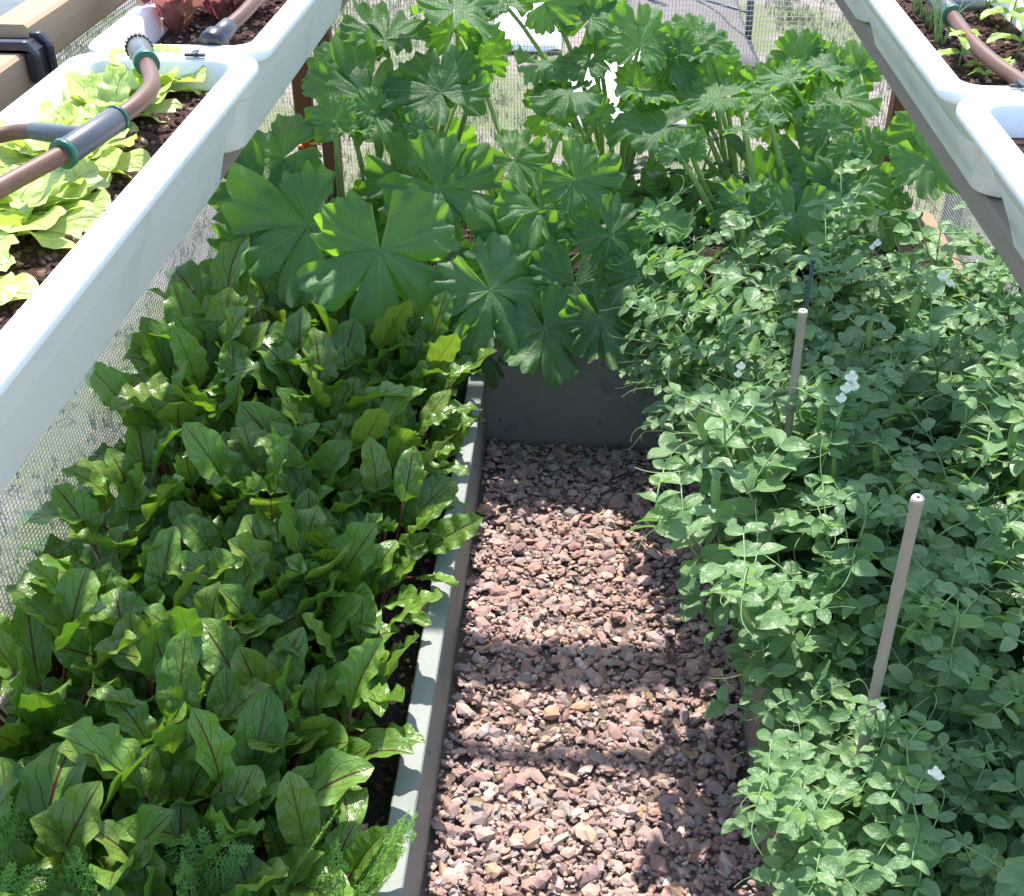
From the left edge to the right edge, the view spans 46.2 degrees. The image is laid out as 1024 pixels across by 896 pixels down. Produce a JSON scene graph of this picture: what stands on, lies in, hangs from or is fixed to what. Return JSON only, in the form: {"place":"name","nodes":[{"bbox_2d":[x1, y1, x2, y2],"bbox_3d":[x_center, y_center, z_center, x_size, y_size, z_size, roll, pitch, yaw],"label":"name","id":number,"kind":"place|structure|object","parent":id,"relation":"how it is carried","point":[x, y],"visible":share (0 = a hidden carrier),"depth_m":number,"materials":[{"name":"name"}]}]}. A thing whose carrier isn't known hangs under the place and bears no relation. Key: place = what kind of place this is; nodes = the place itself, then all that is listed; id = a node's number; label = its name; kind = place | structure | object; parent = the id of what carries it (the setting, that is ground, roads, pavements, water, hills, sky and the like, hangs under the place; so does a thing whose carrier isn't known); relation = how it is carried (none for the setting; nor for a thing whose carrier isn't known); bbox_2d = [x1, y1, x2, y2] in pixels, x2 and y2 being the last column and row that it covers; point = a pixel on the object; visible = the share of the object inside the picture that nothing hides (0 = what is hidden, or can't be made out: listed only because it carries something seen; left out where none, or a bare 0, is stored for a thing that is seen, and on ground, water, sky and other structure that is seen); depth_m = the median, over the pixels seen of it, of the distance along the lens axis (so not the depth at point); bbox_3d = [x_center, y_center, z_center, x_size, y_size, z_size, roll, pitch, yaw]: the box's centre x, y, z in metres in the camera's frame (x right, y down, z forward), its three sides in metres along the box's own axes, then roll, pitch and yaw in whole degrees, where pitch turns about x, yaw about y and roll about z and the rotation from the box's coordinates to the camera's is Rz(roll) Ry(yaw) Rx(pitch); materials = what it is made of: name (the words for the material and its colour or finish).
{"place":"outdoors","nodes":[
{"label":"outdoors","id":0,"kind":"place"},
{"bbox_2d":[0,0,1016,616],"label":"grass","id":1,"kind":"structure","parent":0,"point":[800,18],"depth_m":5.19,"materials":[{"name":"green plant"}]},
{"bbox_2d":[0,0,1018,703],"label":"ground","id":2,"kind":"structure","parent":0,"point":[514,76],"depth_m":4.93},
{"bbox_2d":[0,0,257,702],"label":"netting fence","id":3,"kind":"object","parent":2,"relation":"on","point":[191,251],"visible":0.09,"depth_m":2.38,"materials":[{"name":"grey"}]},
{"bbox_2d":[0,373,486,895],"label":"raised bed","id":4,"kind":"object","parent":2,"relation":"on","point":[402,785],"visible":0.06,"depth_m":2.11,"materials":[{"name":"grey paint"}]},
{"bbox_2d":[0,568,141,753],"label":"beetroot plant","id":5,"kind":"object","parent":4,"relation":"on","point":[25,644],"visible":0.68,"depth_m":1.88,"materials":[{"name":"green plant"}]},
{"bbox_2d":[0,559,165,695],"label":"beetroot plant","id":6,"kind":"object","parent":4,"relation":"on","point":[42,597],"visible":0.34,"depth_m":1.99,"materials":[{"name":"green plant"}]},
{"bbox_2d":[0,742,173,895],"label":"beetroot plant","id":7,"kind":"object","parent":4,"relation":"on","point":[50,776],"visible":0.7,"depth_m":1.57,"materials":[{"name":"green plant"}]},
{"bbox_2d":[4,588,213,742],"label":"beetroot plant","id":8,"kind":"object","parent":4,"relation":"on","point":[127,616],"visible":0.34,"depth_m":1.89,"materials":[{"name":"green plant"}]},
{"bbox_2d":[16,473,223,586],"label":"beetroot plant","id":9,"kind":"object","parent":4,"relation":"on","point":[69,500],"visible":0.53,"depth_m":2.22,"materials":[{"name":"green plant"}]},
{"bbox_2d":[30,709,209,890],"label":"beetroot plant","id":10,"kind":"object","parent":4,"relation":"on","point":[185,779],"visible":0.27,"depth_m":1.67,"materials":[{"name":"green plant"}]},
{"bbox_2d":[17,424,230,546],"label":"beetroot plant","id":11,"kind":"object","parent":4,"relation":"on","point":[139,440],"visible":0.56,"depth_m":2.31,"materials":[{"name":"green plant"}]},
{"bbox_2d":[0,794,253,895],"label":"carrot plant","id":12,"kind":"object","parent":4,"relation":"on","point":[210,857],"visible":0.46,"depth_m":1.54,"materials":[{"name":"green plant"}]},
{"bbox_2d":[44,526,253,692],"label":"beetroot plant","id":13,"kind":"object","parent":4,"relation":"on","point":[78,648],"visible":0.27,"depth_m":1.99,"materials":[{"name":"green plant"}]},
{"bbox_2d":[86,360,242,478],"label":"beetroot plant","id":14,"kind":"object","parent":4,"relation":"on","point":[107,382],"visible":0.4,"depth_m":2.47,"materials":[{"name":"green plant"}]},
{"bbox_2d":[11,764,324,895],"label":"beetroot plant","id":15,"kind":"object","parent":4,"relation":"on","point":[251,778],"visible":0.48,"depth_m":1.62,"materials":[{"name":"green plant"}]},
{"bbox_2d":[57,627,297,818],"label":"beetroot plant","id":16,"kind":"object","parent":4,"relation":"on","point":[178,680],"visible":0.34,"depth_m":1.76,"materials":[{"name":"green plant"}]},
{"bbox_2d":[120,282,248,414],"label":"beetroot plant","id":17,"kind":"object","parent":4,"relation":"on","point":[224,317],"visible":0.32,"depth_m":2.66,"materials":[{"name":"green plant"}]},
{"bbox_2d":[85,317,304,426],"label":"beetroot plant","id":18,"kind":"object","parent":4,"relation":"on","point":[164,356],"visible":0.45,"depth_m":2.56,"materials":[{"name":"green plant"}]},
{"bbox_2d":[78,552,318,727],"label":"beetroot plant","id":19,"kind":"object","parent":4,"relation":"on","point":[177,620],"visible":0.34,"depth_m":1.95,"materials":[{"name":"green plant"}]},
{"bbox_2d":[46,688,373,895],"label":"beetroot plant","id":20,"kind":"object","parent":4,"relation":"on","point":[217,750],"visible":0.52,"depth_m":1.65,"materials":[{"name":"green plant"}]},
{"bbox_2d":[147,237,317,348],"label":"beetroot plant","id":21,"kind":"object","parent":4,"relation":"on","point":[227,268],"visible":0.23,"depth_m":2.83,"materials":[{"name":"green plant"}]},
{"bbox_2d":[160,493,336,641],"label":"beetroot plant","id":22,"kind":"object","parent":4,"relation":"on","point":[198,531],"visible":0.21,"depth_m":2.15,"materials":[{"name":"green plant"}]},
{"bbox_2d":[141,666,370,869],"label":"beetroot plant","id":23,"kind":"object","parent":4,"relation":"on","point":[217,695],"visible":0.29,"depth_m":1.77,"materials":[{"name":"green plant"}]},
{"bbox_2d":[180,418,357,565],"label":"beetroot plant","id":24,"kind":"object","parent":4,"relation":"on","point":[215,459],"visible":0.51,"depth_m":2.25,"materials":[{"name":"green plant"}]},
{"bbox_2d":[163,493,381,659],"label":"beetroot plant","id":25,"kind":"object","parent":4,"relation":"on","point":[355,540],"visible":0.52,"depth_m":2.06,"materials":[{"name":"green plant"}]},
{"bbox_2d":[178,559,399,709],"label":"beetroot plant","id":26,"kind":"object","parent":4,"relation":"on","point":[346,607],"visible":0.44,"depth_m":1.99,"materials":[{"name":"green plant"}]},
{"bbox_2d":[192,618,387,820],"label":"beetroot plant","id":27,"kind":"object","parent":4,"relation":"on","point":[218,644],"visible":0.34,"depth_m":1.89,"materials":[{"name":"green plant"}]},
{"bbox_2d":[225,771,403,895],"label":"beetroot plant","id":28,"kind":"object","parent":4,"relation":"on","point":[302,816],"visible":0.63,"depth_m":1.64,"materials":[{"name":"green plant"}]},
{"bbox_2d":[246,306,413,454],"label":"beetroot plant","id":29,"kind":"object","parent":4,"relation":"on","point":[318,347],"visible":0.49,"depth_m":2.60,"materials":[{"name":"green plant"}]},
{"bbox_2d":[230,421,430,530],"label":"beetroot plant","id":30,"kind":"object","parent":4,"relation":"on","point":[293,476],"visible":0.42,"depth_m":2.29,"materials":[{"name":"green plant"}]},
{"bbox_2d":[222,540,442,684],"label":"beetroot plant","id":31,"kind":"object","parent":4,"relation":"on","point":[384,552],"visible":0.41,"depth_m":2.04,"materials":[{"name":"green plant"}]},
{"bbox_2d":[235,385,441,498],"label":"beetroot plant","id":32,"kind":"object","parent":4,"relation":"on","point":[374,424],"visible":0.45,"depth_m":2.39,"materials":[{"name":"green plant"}]},
{"bbox_2d":[282,582,419,736],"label":"beetroot plant","id":33,"kind":"object","parent":4,"relation":"on","point":[377,698],"visible":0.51,"depth_m":1.95,"materials":[{"name":"green plant"}]},
{"bbox_2d":[283,638,424,825],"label":"beetroot plant","id":34,"kind":"object","parent":4,"relation":"on","point":[358,667],"visible":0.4,"depth_m":1.84,"materials":[{"name":"green plant"}]},
{"bbox_2d":[278,506,431,641],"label":"beetroot plant","id":35,"kind":"object","parent":4,"relation":"on","point":[405,563],"visible":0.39,"depth_m":2.14,"materials":[{"name":"green plant"}]},
{"bbox_2d":[309,810,417,895],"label":"carrot plant","id":36,"kind":"object","parent":4,"relation":"on","point":[366,871],"visible":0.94,"depth_m":1.56,"materials":[{"name":"green plant"}]},
{"bbox_2d":[298,297,440,404],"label":"beetroot plant","id":37,"kind":"object","parent":4,"relation":"on","point":[383,334],"visible":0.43,"depth_m":2.65,"materials":[{"name":"green plant"}]},
{"bbox_2d":[322,387,477,477],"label":"beetroot plant","id":38,"kind":"object","parent":4,"relation":"on","point":[437,409],"visible":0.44,"depth_m":2.53,"materials":[{"name":"green plant"}]},
{"bbox_2d":[337,436,482,586],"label":"beetroot plant","id":39,"kind":"object","parent":4,"relation":"on","point":[425,501],"visible":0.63,"depth_m":2.28,"materials":[{"name":"green plant"}]},
{"bbox_2d":[361,320,486,439],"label":"beetroot plant","id":40,"kind":"object","parent":4,"relation":"on","point":[443,350],"visible":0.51,"depth_m":2.66,"materials":[{"name":"green plant"}]},
{"bbox_2d":[422,438,764,895],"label":"path","id":41,"kind":"structure","parent":2,"relation":"on","point":[625,627],"depth_m":2.28,"materials":[{"name":"brown gravel"}]},
{"bbox_2d":[258,0,944,222],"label":"netting fence","id":42,"kind":"object","parent":2,"relation":"on","point":[301,101],"visible":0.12,"depth_m":3.42,"materials":[{"name":"grey"}]},
{"bbox_2d":[0,0,126,54],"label":"timber rail","id":43,"kind":"object","parent":42,"relation":"attached to","point":[61,24],"visible":0.74,"depth_m":1.50,"materials":[{"name":"brown wood"}]},
{"bbox_2d":[220,0,348,180],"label":"timber rail","id":44,"kind":"object","parent":42,"relation":"attached to","point":[229,158],"visible":0.08,"depth_m":1.59,"materials":[{"name":"brown wood"}]},
{"bbox_2d":[0,52,258,494],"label":"trough","id":45,"kind":"object","parent":44,"relation":"on","point":[60,326],"visible":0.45,"depth_m":1.07,"materials":[{"name":"plastic"}]},
{"bbox_2d":[0,166,104,248],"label":"lettuce","id":46,"kind":"object","parent":45,"relation":"on","point":[55,224],"visible":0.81,"depth_m":1.06,"materials":[{"name":"green plant"}]},
{"bbox_2d":[0,122,150,190],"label":"lettuce","id":47,"kind":"object","parent":45,"relation":"in","point":[108,158],"visible":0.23,"depth_m":1.18,"materials":[{"name":"green plant"}]},
{"bbox_2d":[0,33,160,199],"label":"irrigation hose","id":48,"kind":"object","parent":45,"relation":"on","point":[70,146],"visible":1,"depth_m":1.12,"materials":[{"name":"brown"}]},
{"bbox_2d":[62,66,182,121],"bbox_3d":[-0.438,-0.380,1.318,0.150,0.054,0.152,2,34,3],"label":"lettuce","id":49,"kind":"object","parent":45,"relation":"in","point":[117,85],"visible":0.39,"depth_m":1.33,"materials":[{"name":"green plant"}]},
{"bbox_2d":[88,0,341,152],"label":"trough","id":50,"kind":"object","parent":44,"relation":"on","point":[278,41],"visible":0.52,"depth_m":1.58,"materials":[{"name":"plastic"}]},
{"bbox_2d":[835,0,1023,292],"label":"timber rail","id":51,"kind":"object","parent":42,"relation":"attached to","point":[989,213],"visible":0.4,"depth_m":1.51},
{"bbox_2d":[863,0,1023,197],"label":"trough","id":52,"kind":"object","parent":51,"relation":"on","point":[937,86],"visible":0.49,"depth_m":1.50,"materials":[{"name":"plastic"}]},
{"bbox_2d":[956,95,1023,259],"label":"trough","id":53,"kind":"object","parent":51,"relation":"on","point":[993,126],"visible":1,"depth_m":1.22,"materials":[{"name":"plastic"}]},
{"bbox_2d":[322,198,981,450],"bbox_3d":[0.226,-0.371,3.336,1.982,0.335,0.912,2,34,3],"label":"raised bed","id":54,"kind":"object","parent":2,"relation":"on","point":[590,405],"visible":0.05,"depth_m":2.99,"materials":[{"name":"grey paint"}]},
{"bbox_2d":[198,113,460,346],"bbox_3d":[-0.567,-0.489,3.148,0.541,0.730,1.083,-16,37,-22],"label":"squash plant","id":55,"kind":"object","parent":54,"relation":"on","point":[268,199],"visible":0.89,"depth_m":2.80,"materials":[{"name":"green plant"}]},
{"bbox_2d":[301,0,512,265],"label":"squash plant","id":56,"kind":"object","parent":54,"relation":"on","point":[345,90],"visible":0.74,"depth_m":3.03,"materials":[{"name":"green plant"}]},
{"bbox_2d":[399,0,695,400],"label":"squash plant","id":57,"kind":"object","parent":54,"relation":"on","point":[515,285],"visible":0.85,"depth_m":2.82,"materials":[{"name":"green plant"}]},
{"bbox_2d":[480,0,724,281],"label":"squash plant","id":58,"kind":"object","parent":54,"relation":"on","point":[659,71],"visible":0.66,"depth_m":3.13,"materials":[{"name":"green plant"}]},
{"bbox_2d":[603,12,861,267],"bbox_3d":[0.560,-0.746,3.152,0.650,0.633,0.619,2,34,3],"label":"squash plant","id":59,"kind":"object","parent":54,"relation":"on","point":[642,125],"visible":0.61,"depth_m":3.06,"materials":[{"name":"green plant"}]},
{"bbox_2d":[722,28,959,273],"bbox_3d":[0.821,-0.697,3.123,0.609,0.613,0.661,2,34,3],"label":"squash plant","id":60,"kind":"object","parent":54,"relation":"on","point":[814,69],"visible":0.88,"depth_m":2.98,"materials":[{"name":"green plant"}]},
{"bbox_2d":[719,522,941,895],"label":"raised bed","id":61,"kind":"object","parent":2,"relation":"on","point":[751,728],"depth_m":2.13,"materials":[{"name":"grey paint"}]},
{"bbox_2d":[618,317,719,464],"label":"pea plant","id":62,"kind":"object","parent":61,"relation":"on","point":[687,383],"visible":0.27,"depth_m":2.58,"materials":[{"name":"green plant"}]},
{"bbox_2d":[610,175,767,393],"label":"pea plant","id":63,"kind":"object","parent":61,"relation":"on","point":[675,199],"visible":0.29,"depth_m":2.73,"materials":[{"name":"green plant"}]},
{"bbox_2d":[602,247,779,442],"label":"pea plant","id":64,"kind":"object","parent":61,"relation":"on","point":[752,295],"visible":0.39,"depth_m":2.54,"materials":[{"name":"green plant"}]},
{"bbox_2d":[623,233,759,397],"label":"pea plant","id":65,"kind":"object","parent":61,"relation":"in","point":[695,283],"visible":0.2,"depth_m":2.70,"materials":[{"name":"green plant"}]},
{"bbox_2d":[652,355,799,526],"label":"pea plant","id":66,"kind":"object","parent":61,"relation":"on","point":[702,454],"visible":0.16,"depth_m":2.13,"materials":[{"name":"green plant"}]},
{"bbox_2d":[634,348,876,589],"bbox_3d":[0.470,0.067,2.129,0.526,0.585,0.536,-17,32,-4],"label":"pea plant","id":67,"kind":"object","parent":61,"relation":"on","point":[743,475],"visible":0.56,"depth_m":2.00,"materials":[{"name":"green plant"}]},
{"bbox_2d":[641,289,869,490],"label":"pea plant","id":68,"kind":"object","parent":61,"relation":"on","point":[823,389],"visible":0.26,"depth_m":2.37,"materials":[{"name":"green plant"}]},
{"bbox_2d":[627,364,893,630],"bbox_3d":[0.422,0.128,2.063,0.422,0.548,0.552,21,39,28],"label":"pea plant","id":69,"kind":"object","parent":61,"relation":"on","point":[712,558],"visible":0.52,"depth_m":2.04,"materials":[{"name":"green plant"}]},
{"bbox_2d":[710,170,849,352],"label":"pea plant","id":70,"kind":"object","parent":61,"relation":"on","point":[776,258],"visible":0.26,"depth_m":2.81,"materials":[{"name":"green plant"}]},
{"bbox_2d":[687,150,873,382],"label":"pea plant","id":71,"kind":"object","parent":61,"relation":"on","point":[756,278],"visible":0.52,"depth_m":2.66,"materials":[{"name":"green plant"}]},
{"bbox_2d":[658,475,910,681],"bbox_3d":[0.441,0.245,1.948,0.343,0.471,0.632,-1,34,-2],"label":"pea plant","id":72,"kind":"object","parent":61,"relation":"on","point":[756,592],"visible":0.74,"depth_m":1.83,"materials":[{"name":"green plant"}]},
{"bbox_2d":[739,251,880,383],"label":"pea plant","id":73,"kind":"object","parent":61,"relation":"on","point":[822,315],"visible":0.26,"depth_m":2.56,"materials":[{"name":"green plant"}]},
{"bbox_2d":[693,546,931,728],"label":"pea plant","id":74,"kind":"object","parent":61,"relation":"on","point":[808,643],"visible":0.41,"depth_m":1.83,"materials":[{"name":"green plant"}]},
{"bbox_2d":[721,702,912,895],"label":"pea plant","id":75,"kind":"object","parent":61,"relation":"on","point":[826,854],"visible":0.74,"depth_m":1.52,"materials":[{"name":"green plant"}]},
{"bbox_2d":[703,576,942,810],"bbox_3d":[0.472,0.405,1.818,0.279,0.348,0.398,-12,36,-17],"label":"pea plant","id":76,"kind":"object","parent":61,"relation":"on","point":[756,673],"visible":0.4,"depth_m":1.82,"materials":[{"name":"green plant"}]},
{"bbox_2d":[728,369,922,537],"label":"pea plant","id":77,"kind":"object","parent":61,"relation":"on","point":[836,453],"visible":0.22,"depth_m":2.05,"materials":[{"name":"green plant"}]},
{"bbox_2d":[722,652,929,855],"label":"pea plant","id":78,"kind":"object","parent":61,"relation":"on","point":[762,779],"visible":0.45,"depth_m":1.58,"materials":[{"name":"green plant"}]},
{"bbox_2d":[720,692,948,895],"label":"pea plant","id":79,"kind":"object","parent":61,"relation":"on","point":[897,801],"visible":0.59,"depth_m":1.54,"materials":[{"name":"green plant"}]},
{"bbox_2d":[773,740,956,895],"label":"pea plant","id":80,"kind":"object","parent":61,"relation":"on","point":[915,847],"visible":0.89,"depth_m":1.48,"materials":[{"name":"green plant"}]},
{"bbox_2d":[740,539,1023,812],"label":"pea plant","id":81,"kind":"object","parent":61,"relation":"on","point":[820,722],"visible":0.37,"depth_m":1.74,"materials":[{"name":"green plant"}]},
{"bbox_2d":[852,494,924,804],"bbox_3d":[0.488,0.341,1.621,0.017,0.701,0.046,21,39,28],"label":"bamboo cane","id":82,"kind":"object","parent":61,"relation":"on","point":[917,503],"visible":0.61,"depth_m":1.51,"materials":[{"name":"beige"}]},
{"bbox_2d":[778,365,1018,577],"bbox_3d":[0.695,0.065,2.198,0.379,0.492,0.585,62,67,53],"label":"pea plant","id":83,"kind":"object","parent":61,"relation":"on","point":[879,380],"visible":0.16,"depth_m":2.10,"materials":[{"name":"green plant"}]},
{"bbox_2d":[773,271,1023,472],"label":"pea plant","id":84,"kind":"object","parent":61,"relation":"on","point":[850,352],"visible":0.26,"depth_m":2.29,"materials":[{"name":"green plant"}]},
{"bbox_2d":[790,401,1023,636],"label":"pea plant","id":85,"kind":"object","parent":61,"relation":"on","point":[817,528],"visible":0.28,"depth_m":1.99,"materials":[{"name":"green plant"}]},
{"bbox_2d":[799,511,1023,668],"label":"pea plant","id":86,"kind":"object","parent":61,"relation":"on","point":[997,563],"visible":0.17,"depth_m":1.87,"materials":[{"name":"green plant"}]},
{"bbox_2d":[809,290,1023,479],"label":"pea plant","id":87,"kind":"object","parent":61,"relation":"on","point":[1016,380],"visible":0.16,"depth_m":2.32,"materials":[{"name":"green plant"}]},
{"bbox_2d":[824,533,1010,730],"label":"pea plant","id":88,"kind":"object","parent":61,"relation":"on","point":[964,661],"visible":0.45,"depth_m":1.72,"materials":[{"name":"green plant"}]},
{"bbox_2d":[840,238,1016,471],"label":"pea plant","id":89,"kind":"object","parent":61,"relation":"on","point":[935,328],"visible":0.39,"depth_m":2.30,"materials":[{"name":"green plant"}]},
{"bbox_2d":[841,708,1023,893],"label":"pea plant","id":90,"kind":"object","parent":61,"relation":"on","point":[971,757],"visible":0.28,"depth_m":1.60,"materials":[{"name":"green plant"}]},
{"bbox_2d":[841,205,1023,375],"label":"pea plant","id":91,"kind":"object","parent":61,"relation":"on","point":[929,248],"visible":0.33,"depth_m":2.56,"materials":[{"name":"green plant"}]},
{"bbox_2d":[851,356,1019,510],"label":"pea plant","id":92,"kind":"object","parent":61,"relation":"on","point":[963,410],"visible":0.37,"depth_m":2.10,"materials":[{"name":"green plant"}]},
{"bbox_2d":[866,449,1023,672],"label":"pea plant","id":93,"kind":"object","parent":61,"relation":"on","point":[992,544],"visible":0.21,"depth_m":1.87,"materials":[{"name":"green plant"}]},
{"bbox_2d":[870,489,1023,794],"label":"pea plant","id":94,"kind":"object","parent":61,"relation":"on","point":[932,505],"visible":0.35,"depth_m":1.81,"materials":[{"name":"green plant"}]},
{"bbox_2d":[896,585,1023,769],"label":"pea plant","id":95,"kind":"object","parent":61,"relation":"on","point":[1004,695],"visible":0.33,"depth_m":1.70,"materials":[{"name":"green plant"}]},
{"bbox_2d":[917,295,1023,508],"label":"pea plant","id":96,"kind":"object","parent":61,"relation":"on","point":[1013,348],"visible":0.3,"depth_m":2.12,"materials":[{"name":"green plant"}]},
{"bbox_2d":[920,757,1023,895],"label":"pea plant","id":97,"kind":"object","parent":61,"relation":"on","point":[1009,873],"visible":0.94,"depth_m":1.49,"materials":[{"name":"green plant"}]},
{"bbox_2d":[931,725,1023,895],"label":"pea plant","id":98,"kind":"object","parent":61,"relation":"on","point":[954,866],"visible":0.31,"depth_m":1.58,"materials":[{"name":"green plant"}]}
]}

